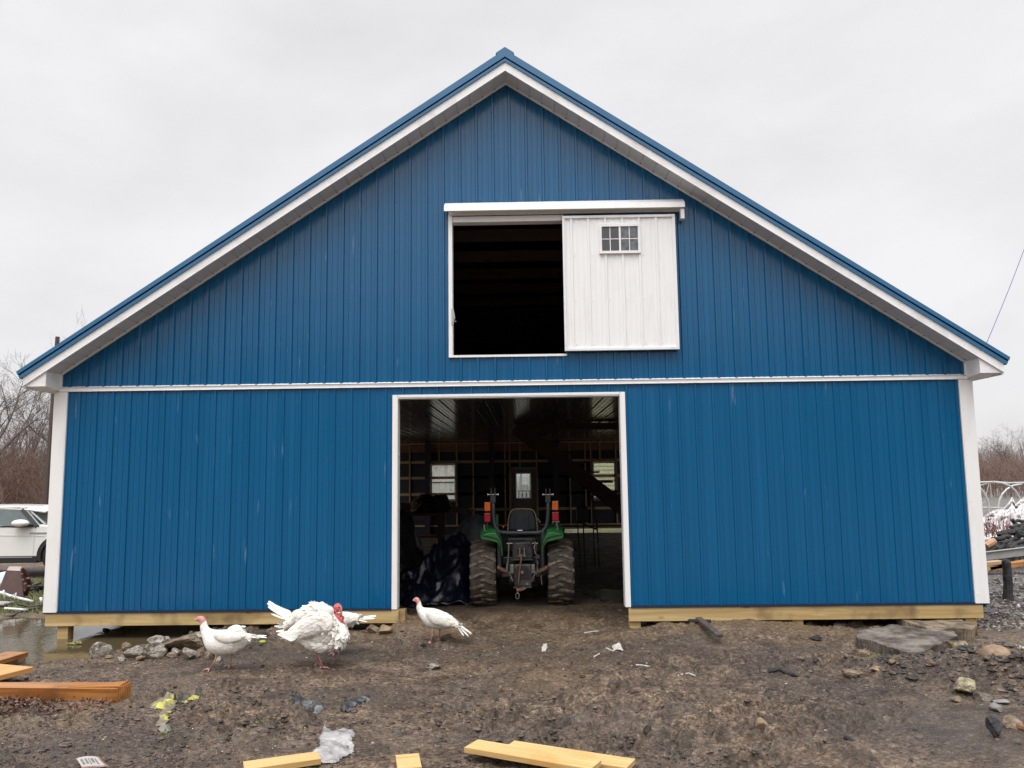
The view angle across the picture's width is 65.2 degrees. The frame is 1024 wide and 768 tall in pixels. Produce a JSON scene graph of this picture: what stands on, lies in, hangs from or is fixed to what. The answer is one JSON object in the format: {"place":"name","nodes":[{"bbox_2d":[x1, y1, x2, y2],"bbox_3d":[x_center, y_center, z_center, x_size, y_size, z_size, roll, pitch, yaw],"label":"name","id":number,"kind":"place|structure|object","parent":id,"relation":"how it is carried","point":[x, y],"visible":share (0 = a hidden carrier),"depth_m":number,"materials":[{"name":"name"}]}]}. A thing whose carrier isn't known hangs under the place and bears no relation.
{"place":"outdoors","nodes":[
{"label":"outdoors","id":0,"kind":"place"},
{"bbox_2d":[29,581,43,592],"bbox_3d":[-8.661,3.723,14.671,0.986,0.181,0.938,-1,-6,1],"label":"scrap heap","id":1,"kind":"object","parent":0,"point":[33,588],"visible":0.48,"depth_m":14.66,"materials":[{"name":"grey wood"}]},
{"bbox_2d":[399,509,422,577],"bbox_3d":[-2.232,2.838,13.753,1.437,1.438,2.101,-1,-6,1],"label":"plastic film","id":2,"kind":"object","parent":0,"point":[411,548],"visible":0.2,"depth_m":13.55,"materials":[{"name":"plastic"}]},
{"bbox_2d":[432,465,529,498],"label":"windows","id":3,"kind":"structure","parent":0,"point":[522,481],"depth_m":34.37,"materials":[{"name":"glass"}]},
{"bbox_2d":[0,483,1023,767],"bbox_3d":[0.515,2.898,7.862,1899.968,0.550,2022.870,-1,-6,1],"label":"ground","id":4,"kind":"structure","parent":0,"point":[944,721],"depth_m":7.39,"materials":[{"name":"soil"}]},
{"bbox_2d":[4,657,25,664],"bbox_3d":[-5.937,3.127,8.999,0.688,0.090,0.447,0,-7,-10],"label":"wood block","id":5,"kind":"object","parent":4,"relation":"on","point":[15,662],"depth_m":9.01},
{"bbox_2d":[0,652,27,663],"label":"plank","id":6,"kind":"object","parent":5,"relation":"on","point":[6,657],"visible":1,"depth_m":8.89,"materials":[{"name":"orange wood"}]},
{"bbox_2d":[0,566,31,597],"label":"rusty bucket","id":7,"kind":"object","parent":4,"relation":"on","point":[17,579],"visible":1,"depth_m":13.63,"materials":[{"name":"metal"}]},
{"bbox_2d":[0,664,32,679],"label":"plank","id":8,"kind":"object","parent":4,"relation":"on","point":[8,671],"visible":1,"depth_m":8.03,"materials":[{"name":"beige wood"}]},
{"bbox_2d":[0,591,33,602],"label":"plastic strip","id":9,"kind":"object","parent":4,"relation":"on","point":[19,598],"visible":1,"depth_m":12.96,"materials":[{"name":"white plastic"}]},
{"bbox_2d":[0,405,44,503],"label":"bare tree","id":10,"kind":"object","parent":4,"relation":"on","point":[3,499],"visible":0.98,"depth_m":29.76,"materials":[{"name":"plant"}]},
{"bbox_2d":[0,504,47,565],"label":"parked car","id":11,"kind":"object","parent":4,"relation":"on","point":[23,533],"visible":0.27,"depth_m":18.12,"materials":[{"name":"white paint"}]},
{"bbox_2d":[0,408,48,503],"bbox_3d":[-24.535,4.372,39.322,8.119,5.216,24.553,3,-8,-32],"label":"undergrowth","id":12,"kind":"object","parent":4,"relation":"on","point":[32,493],"visible":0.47,"depth_m":32.44,"materials":[{"name":"plant"}]},
{"bbox_2d":[0,352,48,454],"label":"bare tree","id":13,"kind":"object","parent":4,"relation":"on","point":[15,409],"visible":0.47,"depth_m":34.10,"materials":[{"name":"brown plant"}]},
{"bbox_2d":[0,371,50,502],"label":"bare tree","id":14,"kind":"object","parent":4,"relation":"on","point":[38,410],"visible":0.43,"depth_m":36.80,"materials":[{"name":"plant"}]},
{"bbox_2d":[0,349,50,503],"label":"bare tree","id":15,"kind":"object","parent":4,"relation":"on","point":[44,415],"visible":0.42,"depth_m":39.04,"materials":[{"name":"brown plant"}]},
{"bbox_2d":[0,392,50,502],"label":"bare tree","id":16,"kind":"object","parent":4,"relation":"on","point":[43,423],"visible":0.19,"depth_m":44.29,"materials":[{"name":"grey plant"}]},
{"bbox_2d":[14,407,49,490],"bbox_3d":[-19.128,3.641,34.415,2.916,5.365,5.187,-1,-6,1],"label":"bare tree","id":17,"kind":"object","parent":4,"relation":"on","point":[42,434],"visible":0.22,"depth_m":33.43,"materials":[{"name":"brown plant"}]},
{"bbox_2d":[0,310,86,443],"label":"bare tree","id":18,"kind":"object","parent":4,"relation":"on","point":[29,400],"visible":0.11,"depth_m":56.98,"materials":[{"name":"brown plant"}]},
{"bbox_2d":[42,336,59,503],"bbox_3d":[-16.663,2.020,28.829,0.335,7.541,0.188,-1,-6,1],"label":"utility pole","id":19,"kind":"object","parent":4,"relation":"on","point":[47,470],"visible":0.5,"depth_m":28.71,"materials":[{"name":"wood"}]},
{"bbox_2d":[0,695,114,717],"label":"fallen leaves","id":20,"kind":"object","parent":4,"relation":"on","point":[23,704],"visible":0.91,"depth_m":7.11,"materials":[{"name":"brown plant"}]},
{"bbox_2d":[0,680,130,702],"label":"beam","id":21,"kind":"structure","parent":4,"relation":"on","point":[116,692],"depth_m":7.35,"materials":[{"name":"orange wood"}]},
{"bbox_2d":[76,756,107,767],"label":"printed card","id":22,"kind":"object","parent":4,"relation":"on","point":[88,761],"visible":1,"depth_m":5.55,"materials":[{"name":"grey paper"}]},
{"bbox_2d":[0,617,199,667],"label":"puddle","id":23,"kind":"object","parent":4,"relation":"on","point":[36,639],"depth_m":10.54,"materials":[{"name":"brown liquid"}]},
{"bbox_2d":[89,642,112,658],"bbox_3d":[-4.727,3.073,9.200,0.247,0.219,0.118,3,-7,-27],"label":"stone","id":24,"kind":"object","parent":4,"relation":"on","point":[99,649],"visible":0.84,"depth_m":9.16,"materials":[{"name":"stone"}]},
{"bbox_2d":[121,642,132,650],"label":"stone","id":25,"kind":"object","parent":4,"relation":"on","point":[125,646],"visible":0.84,"depth_m":9.34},
{"bbox_2d":[123,646,142,656],"bbox_3d":[-4.309,3.046,9.125,0.230,0.131,0.143,1,-7,-19],"label":"stone","id":26,"kind":"object","parent":4,"relation":"on","point":[134,651],"visible":0.96,"depth_m":9.07,"materials":[{"name":"stone"}]},
{"bbox_2d":[0,678,278,767],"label":"leaf litter","id":27,"kind":"object","parent":4,"relation":"on","point":[139,731],"visible":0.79,"depth_m":6.17,"materials":[{"name":"plant"}]},
{"bbox_2d":[142,642,166,658],"bbox_3d":[-4.074,3.046,9.117,0.252,0.215,0.151,2,-7,-26],"label":"stone","id":28,"kind":"object","parent":4,"relation":"on","point":[155,650],"visible":0.91,"depth_m":9.06,"materials":[{"name":"stone"}]},
{"bbox_2d":[146,635,165,643],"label":"stone","id":29,"kind":"object","parent":4,"relation":"on","point":[157,638],"visible":0.43,"depth_m":9.28,"materials":[{"name":"stone"}]},
{"bbox_2d":[148,692,177,726],"bbox_3d":[-3.043,2.827,6.912,0.238,0.143,0.894,1,-7,-15],"label":"torn sack","id":30,"kind":"object","parent":4,"relation":"on","point":[166,703],"visible":1,"depth_m":7.04,"materials":[{"name":"plastic"}]},
{"bbox_2d":[159,724,171,730],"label":"stone","id":31,"kind":"object","parent":4,"relation":"on","point":[162,727],"visible":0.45,"depth_m":6.38,"materials":[{"name":"grey stone"}]},
{"bbox_2d":[166,651,178,657],"bbox_3d":[-3.857,3.080,9.101,0.124,0.089,0.111,-2,-7,8],"label":"stone chunk","id":32,"kind":"object","parent":4,"relation":"on","point":[172,654],"visible":0.98,"depth_m":9.06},
{"bbox_2d":[162,633,203,649],"bbox_3d":[-3.874,3.036,9.371,0.373,0.205,0.412,-6,-8,40],"label":"stone","id":33,"kind":"object","parent":4,"relation":"on","point":[192,641],"visible":0.91,"depth_m":9.29,"materials":[{"name":"stone"}]},
{"bbox_2d":[174,687,201,702],"bbox_3d":[-2.962,2.844,7.276,0.245,0.115,0.214,1,-7,-12],"label":"torn sack","id":34,"kind":"object","parent":4,"relation":"on","point":[183,697],"visible":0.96,"depth_m":7.28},
{"bbox_2d":[181,647,195,658],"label":"stone","id":35,"kind":"object","parent":4,"relation":"on","point":[187,653],"visible":1,"depth_m":9.01,"materials":[{"name":"stone"}]},
{"bbox_2d":[203,650,214,659],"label":"stone","id":36,"kind":"object","parent":4,"relation":"on","point":[207,655],"visible":0.69,"depth_m":8.96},
{"bbox_2d":[194,616,266,671],"bbox_3d":[-2.983,2.735,8.455,0.778,0.561,0.281,-1,-6,1],"label":"turkey","id":37,"kind":"object","parent":4,"relation":"on","point":[233,639],"visible":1,"depth_m":8.37,"materials":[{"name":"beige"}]},
{"bbox_2d":[243,751,320,767],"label":"plank","id":38,"kind":"object","parent":4,"relation":"on","point":[301,760],"visible":1,"depth_m":5.58,"materials":[{"name":"brown wood"}]},
{"bbox_2d":[267,601,350,668],"bbox_3d":[-2.155,2.661,8.511,0.909,0.716,0.534,-1,-6,1],"label":"turkey","id":39,"kind":"object","parent":4,"relation":"on","point":[318,628],"visible":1,"depth_m":8.35,"materials":[{"name":"beige"}]},
{"bbox_2d":[292,693,325,715],"bbox_3d":[-1.801,2.821,7.066,0.260,0.161,0.390,4,-8,-34],"label":"plastic scrap","id":40,"kind":"object","parent":4,"relation":"on","point":[319,707],"visible":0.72,"depth_m":7.08,"materials":[{"name":"plastic"}]},
{"bbox_2d":[313,724,355,763],"bbox_3d":[-1.335,2.724,6.071,0.319,0.074,0.832,0,-7,-4],"label":"plastic bag","id":41,"kind":"object","parent":4,"relation":"on","point":[332,748],"visible":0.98,"depth_m":6.03,"materials":[{"name":"plastic"}]},
{"bbox_2d":[327,611,375,656],"bbox_3d":[-1.958,2.817,9.039,0.847,0.489,0.297,-1,-6,1],"label":"turkey","id":42,"kind":"object","parent":4,"relation":"on","point":[351,619],"visible":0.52,"depth_m":8.96,"materials":[{"name":"beige"}]},
{"bbox_2d":[340,695,370,712],"bbox_3d":[-1.397,2.832,7.109,0.220,0.077,0.556,-1,-6,1],"label":"plastic scrap","id":43,"kind":"object","parent":4,"relation":"on","point":[347,706],"visible":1,"depth_m":7.06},
{"bbox_2d":[366,624,378,632],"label":"stone","id":44,"kind":"object","parent":4,"relation":"on","point":[371,628],"visible":0.96,"depth_m":10.22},
{"bbox_2d":[378,624,392,633],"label":"stone","id":45,"kind":"object","parent":4,"relation":"on","point":[383,628],"visible":1,"depth_m":10.06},
{"bbox_2d":[396,753,421,767],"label":"plank","id":46,"kind":"object","parent":4,"relation":"on","point":[408,761],"visible":1,"depth_m":5.59,"materials":[{"name":"brown wood"}]},
{"bbox_2d":[400,503,446,542],"bbox_3d":[-3.031,3.579,19.348,2.850,1.354,0.920,-1,-6,1],"label":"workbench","id":47,"kind":"object","parent":4,"relation":"on","point":[441,535],"visible":0.29,"depth_m":19.01,"materials":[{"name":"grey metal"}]},
{"bbox_2d":[410,500,421,511],"bbox_3d":[-2.298,2.920,19.180,0.295,0.311,0.346,-1,-6,1],"label":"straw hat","id":48,"kind":"object","parent":47,"relation":"on","point":[414,505],"visible":1,"depth_m":19.09,"materials":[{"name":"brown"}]},
{"bbox_2d":[413,493,435,512],"bbox_3d":[-2.027,2.888,19.452,0.769,0.460,0.646,-1,-6,1],"label":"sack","id":49,"kind":"object","parent":47,"relation":"on","point":[428,503],"visible":0.74,"depth_m":19.17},
{"bbox_2d":[433,494,451,512],"bbox_3d":[-1.745,2.895,19.426,0.604,0.433,0.577,-1,-6,1],"label":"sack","id":50,"kind":"object","parent":47,"relation":"on","point":[443,504],"visible":0.81,"depth_m":19.21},
{"bbox_2d":[425,663,440,669],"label":"stone","id":51,"kind":"object","parent":4,"relation":"on","point":[430,666],"visible":1,"depth_m":8.39,"materials":[{"name":"stone"}]},
{"bbox_2d":[399,532,472,606],"bbox_3d":[-1.252,2.946,13.045,1.559,1.054,1.852,-1,-6,1],"label":"tarp","id":52,"kind":"object","parent":4,"relation":"on","point":[439,573],"visible":0.83,"depth_m":12.62,"materials":[{"name":"plastic"}]},
{"bbox_2d":[453,514,489,543],"bbox_3d":[-0.840,2.904,14.262,1.200,1.172,1.573,-1,-6,1],"label":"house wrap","id":53,"kind":"object","parent":52,"relation":"on","point":[469,528],"visible":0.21,"depth_m":14.14,"materials":[{"name":"black plastic"}]},
{"bbox_2d":[413,597,471,643],"bbox_3d":[-0.841,2.867,9.643,0.713,0.587,0.265,-1,-6,1],"label":"turkey","id":54,"kind":"object","parent":4,"relation":"on","point":[433,618],"visible":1,"depth_m":9.57,"materials":[{"name":"beige"}]},
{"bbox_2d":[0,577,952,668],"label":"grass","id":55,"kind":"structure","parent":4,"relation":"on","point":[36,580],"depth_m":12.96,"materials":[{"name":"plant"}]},
{"bbox_2d":[0,613,1019,767],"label":"soil clods","id":56,"kind":"object","parent":4,"relation":"on","point":[681,759],"visible":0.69,"depth_m":6.49,"materials":[{"name":"soil"}]},
{"bbox_2d":[16,47,1009,638],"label":"barn","id":57,"kind":"structure","parent":4,"relation":"on","point":[500,269],"depth_m":10.65,"materials":[{"name":"blue"}]},
{"bbox_2d":[430,462,456,501],"bbox_3d":[-2.350,3.361,27.344,0.960,1.360,0.220,-1,-6,1],"label":"rear window","id":58,"kind":"structure","parent":57,"relation":"in","point":[435,469],"depth_m":27.36,"materials":[{"name":"white glass"}]},
{"bbox_2d":[511,469,536,515],"bbox_3d":[0.405,3.957,27.241,0.865,2.105,0.140,-1,-6,1],"label":"rear door","id":59,"kind":"structure","parent":57,"relation":"in","point":[516,502],"depth_m":27.28,"materials":[{"name":"brown paint"}]},
{"bbox_2d":[591,460,617,500],"bbox_3d":[3.148,3.283,27.263,0.880,1.360,0.220,-1,-6,1],"label":"rear window","id":60,"kind":"structure","parent":57,"relation":"in","point":[615,480],"depth_m":27.23,"materials":[{"name":"white glass"}]},
{"bbox_2d":[562,214,679,351],"bbox_3d":[1.447,-1.363,10.709,1.516,1.843,0.075,-1,-6,1],"label":"sliding door","id":61,"kind":"structure","parent":57,"relation":"in","point":[620,291],"depth_m":10.71,"materials":[{"name":"white paint"}]},
{"bbox_2d":[469,488,574,604],"bbox_3d":[0.165,2.575,13.242,1.547,1.751,3.285,-1,-6,1],"label":"tractor","id":62,"kind":"object","parent":4,"relation":"on","point":[521,557],"visible":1,"depth_m":11.78,"materials":[{"name":"rubber"}]},
{"bbox_2d":[112,627,1023,702],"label":"stones","id":63,"kind":"object","parent":4,"relation":"on","point":[1014,676],"visible":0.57,"depth_m":7.68,"materials":[{"name":"grey"}]},
{"bbox_2d":[509,741,634,767],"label":"plank","id":64,"kind":"object","parent":4,"relation":"on","point":[609,761],"visible":0.52,"depth_m":5.58,"materials":[{"name":"brown wood"}]},
{"bbox_2d":[464,739,600,767],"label":"plank","id":65,"kind":"object","parent":64,"relation":"on","point":[531,756],"visible":1,"depth_m":5.49,"materials":[{"name":"brown wood"}]},
{"bbox_2d":[573,548,577,588],"bbox_3d":[1.056,3.202,13.909,0.180,0.644,0.490,-1,-6,1],"label":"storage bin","id":66,"kind":"object","parent":4,"relation":"on","point":[575,553],"visible":0.49,"depth_m":13.70,"materials":[{"name":"black plastic"}]},
{"bbox_2d":[583,589,623,602],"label":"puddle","id":67,"kind":"object","parent":4,"relation":"on","point":[608,595],"visible":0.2,"depth_m":13.14,"materials":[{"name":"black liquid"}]},
{"bbox_2d":[612,642,623,650],"bbox_3d":[1.216,3.037,9.246,0.129,0.072,0.214,-1,-6,1],"label":"paper scrap","id":68,"kind":"object","parent":4,"relation":"on","point":[617,646],"visible":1,"depth_m":9.21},
{"bbox_2d":[672,619,710,623],"bbox_3d":[2.300,3.044,10.255,0.139,0.111,0.560,6,-9,-44],"label":"charred stick","id":69,"kind":"object","parent":4,"relation":"on","point":[695,621],"visible":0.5,"depth_m":10.18,"materials":[{"name":"brown wood"}]},
{"bbox_2d":[695,617,722,636],"bbox_3d":[2.390,2.950,9.715,0.080,0.124,0.660,0,-7,-9],"label":"charred board","id":70,"kind":"object","parent":4,"relation":"on","point":[709,627],"visible":1,"depth_m":9.68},
{"bbox_2d":[755,717,767,729],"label":"stone","id":71,"kind":"object","parent":4,"relation":"on","point":[761,723],"visible":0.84,"depth_m":6.25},
{"bbox_2d":[768,667,798,676],"bbox_3d":[2.720,2.869,7.994,0.315,0.071,0.079,-6,-9,41],"label":"charred stick","id":72,"kind":"object","parent":4,"relation":"on","point":[781,669],"visible":1,"depth_m":7.99,"materials":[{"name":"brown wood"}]},
{"bbox_2d":[841,669,859,677],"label":"stone","id":73,"kind":"object","parent":4,"relation":"on","point":[850,673],"visible":1,"depth_m":7.69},
{"bbox_2d":[854,649,869,655],"bbox_3d":[3.801,2.918,8.678,0.161,0.087,0.084,-2,-7,14],"label":"stone chunk","id":74,"kind":"object","parent":4,"relation":"on","point":[861,652],"visible":1,"depth_m":8.66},
{"bbox_2d":[855,624,958,654],"bbox_3d":[4.369,2.907,9.023,1.079,0.227,1.072,4,-8,-35],"label":"concrete slab","id":75,"kind":"object","parent":4,"relation":"on","point":[892,639],"depth_m":8.94,"materials":[{"name":"concrete"}]},
{"bbox_2d":[896,618,977,639],"bbox_3d":[5.364,3.076,9.986,0.814,0.193,0.829,-1,-6,1],"label":"concrete slab","id":76,"kind":"object","parent":4,"relation":"on","point":[964,630],"depth_m":9.89,"materials":[{"name":"concrete"}]},
{"bbox_2d":[942,641,967,648],"bbox_3d":[4.624,2.733,8.315,0.242,0.149,0.148,0,-7,-10],"label":"stone","id":77,"kind":"object","parent":4,"relation":"on","point":[948,644],"visible":0.49,"depth_m":8.27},
{"bbox_2d":[953,677,975,693],"bbox_3d":[4.071,2.717,7.200,0.178,0.154,0.176,-4,-7,26],"label":"stone","id":78,"kind":"object","parent":4,"relation":"on","point":[965,685],"visible":0.93,"depth_m":7.15,"materials":[{"name":"stone"}]},
{"bbox_2d":[973,692,992,701],"bbox_3d":[4.126,2.744,7.005,0.126,0.098,0.108,2,-7,-20],"label":"stone chunk","id":79,"kind":"object","parent":4,"relation":"on","point":[982,696],"visible":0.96,"depth_m":6.98,"materials":[{"name":"stone"}]},
{"bbox_2d":[985,715,1002,737],"bbox_3d":[3.643,2.592,6.045,0.086,0.158,0.132,2,-7,-20],"label":"stone","id":80,"kind":"object","parent":4,"relation":"on","point":[994,725],"visible":1,"depth_m":6.02,"materials":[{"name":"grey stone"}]},
{"bbox_2d":[978,644,1010,655],"bbox_3d":[4.720,2.650,7.804,0.292,0.196,0.190,-1,-7,3],"label":"stone","id":81,"kind":"object","parent":4,"relation":"on","point":[996,650],"visible":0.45,"depth_m":7.78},
{"bbox_2d":[988,702,1002,711],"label":"stone","id":82,"kind":"object","parent":4,"relation":"on","point":[994,706],"visible":1,"depth_m":6.70,"materials":[{"name":"grey stone"}]},
{"bbox_2d":[978,429,1015,458],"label":"bare tree","id":83,"kind":"object","parent":4,"relation":"on","point":[993,446],"visible":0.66,"depth_m":104.75,"materials":[{"name":"grey plant"}]},
{"bbox_2d":[977,569,1023,630],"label":"gravel","id":84,"kind":"structure","parent":4,"relation":"on","point":[1007,624],"depth_m":11.39,"materials":[{"name":"gravel"}]},
{"bbox_2d":[987,564,1001,570],"bbox_3d":[9.182,3.511,15.351,0.632,0.181,0.180,-1,-6,1],"label":"plank","id":85,"kind":"object","parent":84,"relation":"on","point":[991,567],"visible":0.08,"depth_m":15.26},
{"bbox_2d":[987,560,1001,566],"bbox_3d":[9.154,3.449,15.358,0.474,0.121,0.180,-1,-6,1],"label":"plank","id":86,"kind":"object","parent":85,"relation":"on","point":[994,562],"visible":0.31,"depth_m":15.27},
{"bbox_2d":[989,559,1023,570],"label":"plank","id":87,"kind":"object","parent":85,"relation":"on","point":[1018,563],"visible":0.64,"depth_m":15.26,"materials":[{"name":"orange wood"}]},
{"bbox_2d":[978,438,1023,498],"bbox_3d":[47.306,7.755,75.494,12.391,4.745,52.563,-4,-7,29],"label":"wood","id":88,"kind":"object","parent":4,"relation":"on","point":[994,470],"visible":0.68,"depth_m":60.74,"materials":[{"name":"plant"}]},
{"bbox_2d":[992,699,1009,703],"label":"stone","id":89,"kind":"object","parent":4,"relation":"on","point":[1001,701],"visible":0.97,"depth_m":6.92,"materials":[{"name":"grey stone"}]},
{"bbox_2d":[980,481,1023,512],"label":"greenhouse frame","id":90,"kind":"object","parent":4,"relation":"on","point":[988,507],"visible":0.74,"depth_m":24.09,"materials":[{"name":"beige"}]},
{"bbox_2d":[981,436,1022,485],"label":"bare tree","id":91,"kind":"object","parent":4,"relation":"on","point":[998,449],"visible":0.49,"depth_m":97.80,"materials":[{"name":"grey plant"}]},
{"bbox_2d":[990,435,1018,489],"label":"bare tree","id":92,"kind":"object","parent":4,"relation":"on","point":[999,455],"visible":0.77,"depth_m":75.65,"materials":[{"name":"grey plant"}]},
{"bbox_2d":[985,538,1023,568],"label":"ash heap","id":93,"kind":"object","parent":4,"relation":"on","point":[1014,558],"visible":0.04,"depth_m":16.53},
{"bbox_2d":[986,545,999,550],"bbox_3d":[9.766,3.391,16.337,0.415,0.211,0.122,1,-7,-18],"label":"burnt log","id":94,"kind":"object","parent":93,"relation":"on","point":[994,547],"visible":0.44,"depth_m":16.32,"materials":[{"name":"brown wood"}]},
{"bbox_2d":[985,538,996,548],"bbox_3d":[9.792,3.261,16.376,0.252,0.219,0.148,-1,-6,1],"label":"split log","id":95,"kind":"object","parent":94,"relation":"on","point":[990,543],"visible":0.94,"depth_m":16.32,"materials":[{"name":"beige wood"}]},
{"bbox_2d":[984,512,1010,536],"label":"dead stems","id":96,"kind":"object","parent":93,"relation":"on","point":[990,529],"visible":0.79,"depth_m":17.97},
{"bbox_2d":[991,534,1011,540],"bbox_3d":[10.278,3.231,16.790,0.453,0.139,0.107,1,-7,-15],"label":"burnt log","id":97,"kind":"object","parent":93,"relation":"on","point":[1003,537],"visible":0.84,"depth_m":16.76,"materials":[{"name":"brown wood"}]},
{"bbox_2d":[983,497,1023,539],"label":"plastic sheet","id":98,"kind":"object","parent":93,"relation":"on","point":[1011,509],"visible":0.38,"depth_m":19.79,"materials":[{"name":"plastic"}]},
{"bbox_2d":[997,529,1012,536],"bbox_3d":[10.460,3.166,16.983,0.418,0.162,0.144,1,-7,-18],"label":"burnt log","id":99,"kind":"object","parent":93,"relation":"on","point":[1007,531],"visible":0.87,"depth_m":16.94,"materials":[{"name":"grey wood"}]},
{"bbox_2d":[1013,523,1023,540],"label":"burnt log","id":100,"kind":"object","parent":93,"relation":"on","point":[1021,528],"visible":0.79,"depth_m":16.99,"materials":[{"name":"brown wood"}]},
{"bbox_2d":[986,547,1023,559],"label":"metal beam","id":101,"kind":"structure","parent":4,"relation":"on","point":[1005,553],"depth_m":15.91,"materials":[{"name":"metal"}]},
{"bbox_2d":[1002,558,1013,600],"bbox_3d":[7.646,3.023,12.361,0.167,0.644,0.162,-1,-6,1],"label":"burnt post","id":102,"kind":"object","parent":4,"relation":"on","point":[1007,594],"visible":0.94,"depth_m":12.32,"materials":[{"name":"brown wood"}]},
{"bbox_2d":[995,424,1023,481],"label":"bare tree","id":103,"kind":"object","parent":4,"relation":"on","point":[1020,449],"visible":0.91,"depth_m":90.66,"materials":[{"name":"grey plant"}]},
{"bbox_2d":[1002,714,1022,728],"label":"rock","id":104,"kind":"object","parent":4,"relation":"on","point":[1010,721],"visible":0.97,"depth_m":6.26,"materials":[{"name":"stone"}]},
{"bbox_2d":[0,0,1023,468],"label":"sky","id":105,"kind":"structure","parent":0,"point":[135,135],"materials":[{"name":"white"}]},
{"bbox_2d":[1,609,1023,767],"bbox_3d":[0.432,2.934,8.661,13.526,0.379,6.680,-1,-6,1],"label":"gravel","id":106,"kind":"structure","parent":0,"point":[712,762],"depth_m":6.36,"materials":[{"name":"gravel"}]},
{"bbox_2d":[576,491,599,568],"bbox_3d":[1.577,3.019,16.588,0.470,1.566,0.527,-1,-6,1],"label":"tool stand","id":107,"kind":"object","parent":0,"point":[581,514],"visible":1,"depth_m":16.60,"materials":[{"name":"black metal"}]},
{"bbox_2d":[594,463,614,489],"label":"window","id":108,"kind":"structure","parent":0,"point":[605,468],"depth_m":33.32,"materials":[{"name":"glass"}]},
{"bbox_2d":[986,250,1023,342],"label":"cable","id":109,"kind":"object","parent":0,"point":[1005,297],"visible":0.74,"depth_m":19.76,"materials":[{"name":"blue plastic"}]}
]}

